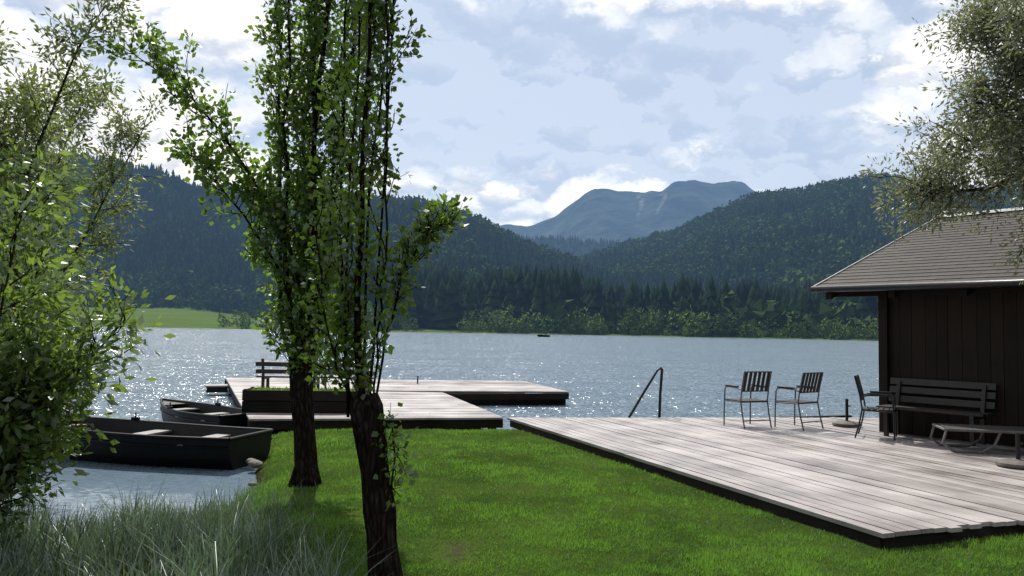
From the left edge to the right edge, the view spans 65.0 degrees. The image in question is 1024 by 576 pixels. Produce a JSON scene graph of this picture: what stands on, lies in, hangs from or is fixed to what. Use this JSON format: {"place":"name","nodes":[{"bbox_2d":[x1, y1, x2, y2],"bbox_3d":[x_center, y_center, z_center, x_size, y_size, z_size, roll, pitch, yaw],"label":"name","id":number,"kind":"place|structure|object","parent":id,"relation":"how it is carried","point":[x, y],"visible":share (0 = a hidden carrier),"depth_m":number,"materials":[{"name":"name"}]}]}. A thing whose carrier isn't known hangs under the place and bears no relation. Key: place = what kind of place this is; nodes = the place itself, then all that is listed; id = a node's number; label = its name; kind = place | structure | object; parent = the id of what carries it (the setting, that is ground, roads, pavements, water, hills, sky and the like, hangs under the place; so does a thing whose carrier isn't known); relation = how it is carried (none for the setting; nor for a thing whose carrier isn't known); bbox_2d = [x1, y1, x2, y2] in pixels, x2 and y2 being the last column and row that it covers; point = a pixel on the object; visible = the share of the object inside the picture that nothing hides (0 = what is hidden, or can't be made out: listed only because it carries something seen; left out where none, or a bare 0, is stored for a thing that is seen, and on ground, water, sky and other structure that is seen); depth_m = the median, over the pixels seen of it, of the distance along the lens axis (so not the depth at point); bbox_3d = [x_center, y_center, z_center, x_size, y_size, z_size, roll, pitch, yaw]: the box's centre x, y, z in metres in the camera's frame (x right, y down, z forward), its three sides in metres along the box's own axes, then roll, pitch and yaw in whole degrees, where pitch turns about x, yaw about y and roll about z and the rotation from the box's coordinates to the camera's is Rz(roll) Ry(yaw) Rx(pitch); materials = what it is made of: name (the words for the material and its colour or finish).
{"place":"outdoors","nodes":[
{"label":"outdoors","id":0,"kind":"place"},
{"bbox_2d":[9,162,761,338],"bbox_3d":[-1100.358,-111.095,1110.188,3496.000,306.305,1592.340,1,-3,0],"label":"meadow","id":1,"kind":"structure","parent":0,"point":[184,316],"depth_m":652.60,"materials":[{"name":"green plant"}]},
{"bbox_2d":[53,289,336,320],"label":"meadow edge trees","id":2,"kind":"object","parent":1,"relation":"on","point":[199,302],"visible":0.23,"depth_m":736.78,"materials":[{"name":"green plant"}]},
{"bbox_2d":[6,148,1017,338],"bbox_3d":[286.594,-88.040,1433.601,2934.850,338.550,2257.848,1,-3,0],"label":"conifer forest","id":3,"kind":"object","parent":1,"relation":"on","point":[496,248],"visible":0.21,"depth_m":935.75,"materials":[{"name":"green plant"}]},
{"bbox_2d":[7,164,1023,337],"bbox_3d":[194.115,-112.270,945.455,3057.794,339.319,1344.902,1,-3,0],"label":"deciduous forest","id":4,"kind":"object","parent":1,"relation":"on","point":[684,254],"visible":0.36,"depth_m":901.07,"materials":[{"name":"green plant"}]},
{"bbox_2d":[348,252,877,337],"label":"shore conifer trees","id":5,"kind":"object","parent":1,"relation":"on","point":[443,299],"visible":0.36,"depth_m":422.75,"materials":[{"name":"green plant"}]},
{"bbox_2d":[1,326,878,531],"bbox_3d":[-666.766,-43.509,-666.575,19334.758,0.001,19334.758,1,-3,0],"label":"lake water","id":6,"kind":"structure","parent":0,"point":[600,376],"depth_m":34.38,"materials":[{"name":"blue liquid"}]},
{"bbox_2d":[54,412,273,469],"bbox_3d":[-5.579,2.190,11.495,4.233,0.682,1.294,0,-3,15],"label":"rowing boat","id":7,"kind":"object","parent":6,"relation":"on","point":[166,444],"visible":0.61,"depth_m":10.81,"materials":[{"name":"paint"}]},
{"bbox_2d":[160,398,254,426],"bbox_3d":[-5.834,2.408,14.986,2.735,0.583,1.095,-1,-4,38],"label":"rowing boat","id":8,"kind":"object","parent":6,"relation":"on","point":[191,412],"visible":0.71,"depth_m":14.72,"materials":[{"name":"paint"}]},
{"bbox_2d":[858,0,1023,283],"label":"willow tree","id":9,"kind":"object","parent":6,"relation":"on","point":[995,131],"visible":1,"depth_m":8.94,"materials":[{"name":"green plant"}]},
{"bbox_2d":[0,0,1023,225],"label":"sky","id":10,"kind":"structure","parent":0,"point":[523,109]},
{"bbox_2d":[8,428,1023,575],"bbox_3d":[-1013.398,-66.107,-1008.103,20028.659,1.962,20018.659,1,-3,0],"label":"ground","id":11,"kind":"structure","parent":0,"point":[451,545],"depth_m":7.10,"materials":[{"name":"green plant"}]},
{"bbox_2d":[0,428,55,557],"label":"leafy shrub","id":12,"kind":"object","parent":11,"relation":"on","point":[5,512],"visible":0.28,"depth_m":5.35,"materials":[{"name":"green plant"}]},
{"bbox_2d":[0,132,103,464],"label":"leafy shrub","id":13,"kind":"object","parent":11,"relation":"on","point":[24,178],"visible":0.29,"depth_m":7.32,"materials":[{"name":"green plant"}]},
{"bbox_2d":[0,0,173,320],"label":"willow tree","id":14,"kind":"object","parent":11,"relation":"on","point":[27,104],"visible":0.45,"depth_m":8.96,"materials":[{"name":"green plant"}]},
{"bbox_2d":[0,138,175,530],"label":"leafy shrub","id":15,"kind":"object","parent":11,"relation":"on","point":[41,364],"visible":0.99,"depth_m":5.04,"materials":[{"name":"green plant"}]},
{"bbox_2d":[0,473,398,575],"bbox_3d":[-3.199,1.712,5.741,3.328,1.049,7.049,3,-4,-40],"label":"sedge grass","id":16,"kind":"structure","parent":11,"relation":"on","point":[206,537],"depth_m":5.39,"materials":[{"name":"green plant"}]},
{"bbox_2d":[80,0,389,487],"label":"poplar tree","id":17,"kind":"object","parent":11,"relation":"on","point":[280,226],"visible":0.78,"depth_m":8.59,"materials":[{"name":"green plant"}]},
{"bbox_2d":[248,460,262,467],"bbox_3d":[-3.337,2.287,10.441,0.181,0.105,0.175,1,-3,0],"label":"shore stone","id":18,"kind":"object","parent":11,"relation":"on","point":[254,463],"visible":1,"depth_m":10.38,"materials":[{"name":"grey stone"}]},
{"bbox_2d":[280,0,472,575],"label":"poplar tree","id":19,"kind":"object","parent":11,"relation":"on","point":[366,414],"visible":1,"depth_m":5.34,"materials":[{"name":"green plant"}]},
{"bbox_2d":[225,378,568,434],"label":"wooden pier","id":20,"kind":"structure","parent":11,"relation":"on","point":[443,404],"depth_m":17.89,"materials":[{"name":"grey wood"}]},
{"bbox_2d":[205,384,228,392],"bbox_3d":[-8.057,2.741,21.950,0.600,0.190,0.520,2,-3,-20],"label":"landing step","id":21,"kind":"object","parent":20,"relation":"attached to","point":[214,388],"visible":0.96,"depth_m":21.72,"materials":[{"name":"grey wood"}]},
{"bbox_2d":[242,387,367,412],"bbox_3d":[-3.753,2.045,14.660,2.155,0.420,0.595,1,-3,-4],"label":"wooden planter box","id":22,"kind":"object","parent":20,"relation":"on","point":[257,400],"visible":0.52,"depth_m":14.34,"materials":[{"name":"brown wood"}]},
{"bbox_2d":[251,386,354,390],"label":"planter plants","id":23,"kind":"object","parent":22,"relation":"in","point":[314,389],"visible":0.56,"depth_m":14.65,"materials":[{"name":"green plant"}]},
{"bbox_2d":[255,358,373,388],"bbox_3d":[-4.332,1.983,17.763,2.550,0.848,0.489,1,-3,0],"label":"park bench","id":24,"kind":"object","parent":20,"relation":"on","point":[262,364],"visible":0.43,"depth_m":17.57,"materials":[{"name":"brown wood"}]},
{"bbox_2d":[507,415,1023,548],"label":"wooden deck","id":25,"kind":"structure","parent":11,"relation":"on","point":[870,484],"depth_m":9.30,"materials":[{"name":"grey wood"}]},
{"bbox_2d":[628,367,662,417],"bbox_3d":[2.464,2.360,14.785,0.898,1.806,0.269,2,-3,-26],"label":"bathing ladder","id":26,"kind":"object","parent":25,"relation":"attached to","point":[645,390],"visible":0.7,"depth_m":14.79,"materials":[{"name":"black metal"}]},
{"bbox_2d":[723,371,771,428],"bbox_3d":[3.942,1.847,13.448,0.585,0.935,0.564,2,-3,-22],"label":"garden chair","id":27,"kind":"object","parent":25,"relation":"on","point":[750,400],"visible":1,"depth_m":13.28,"materials":[{"name":"grey metal"}]},
{"bbox_2d":[774,372,823,430],"bbox_3d":[4.769,1.855,13.351,0.585,0.935,0.564,3,-4,-36],"label":"garden chair","id":28,"kind":"object","parent":25,"relation":"on","point":[801,387],"visible":1,"depth_m":13.24,"materials":[{"name":"grey metal"}]},
{"bbox_2d":[832,399,859,427],"bbox_3d":[5.717,2.124,13.713,0.480,0.460,0.480,1,-3,0],"label":"parasol stand","id":29,"kind":"object","parent":25,"relation":"on","point":[847,423],"visible":0.93,"depth_m":13.63,"materials":[{"name":"concrete"}]},
{"bbox_2d":[854,374,896,440],"bbox_3d":[5.565,1.812,12.291,0.564,0.935,0.585,-1,-3,28],"label":"garden chair","id":30,"kind":"object","parent":25,"relation":"on","point":[862,395],"visible":1,"depth_m":12.18,"materials":[{"name":"black metal"}]},
{"bbox_2d":[810,207,1023,446],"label":"boathouse","id":31,"kind":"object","parent":25,"relation":"on","point":[950,303],"visible":0.89,"depth_m":12.46,"materials":[{"name":"wood"}]},
{"bbox_2d":[876,378,996,445],"bbox_3d":[6.354,1.838,12.088,0.514,0.881,1.550,3,-4,-38],"label":"park bench","id":32,"kind":"object","parent":25,"relation":"on","point":[982,404],"visible":0.87,"depth_m":12.11,"materials":[{"name":"brown wood"}]},
{"bbox_2d":[930,423,1023,453],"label":"sun lounger","id":33,"kind":"object","parent":25,"relation":"on","point":[983,429],"visible":1,"depth_m":10.80,"materials":[{"name":"wood"}]},
{"bbox_2d":[995,433,1023,469],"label":"parasol stand","id":34,"kind":"object","parent":25,"relation":"on","point":[1016,463],"visible":1,"depth_m":9.64,"materials":[{"name":"concrete"}]},
{"bbox_2d":[217,300,877,339],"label":"lakeshore trees","id":35,"kind":"object","parent":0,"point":[633,325],"visible":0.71,"depth_m":369.57,"materials":[{"name":"green plant"}]},
{"bbox_2d":[531,239,613,255],"bbox_3d":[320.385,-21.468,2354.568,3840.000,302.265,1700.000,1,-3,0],"label":"forested hill","id":36,"kind":"structure","parent":0,"point":[584,249],"depth_m":2183.46,"materials":[{"name":"green plant"}]},
{"bbox_2d":[497,180,754,243],"bbox_3d":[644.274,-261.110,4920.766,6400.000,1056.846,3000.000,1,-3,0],"label":"mountain","id":37,"kind":"structure","parent":0,"point":[602,213],"depth_m":4760.09,"materials":[{"name":"blue stone"}]},
{"bbox_2d":[580,188,1002,340],"bbox_3d":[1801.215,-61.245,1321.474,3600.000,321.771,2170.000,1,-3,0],"label":"forested hill","id":38,"kind":"structure","parent":0,"point":[788,215],"depth_m":876.63,"materials":[{"name":"green plant"}]}
]}

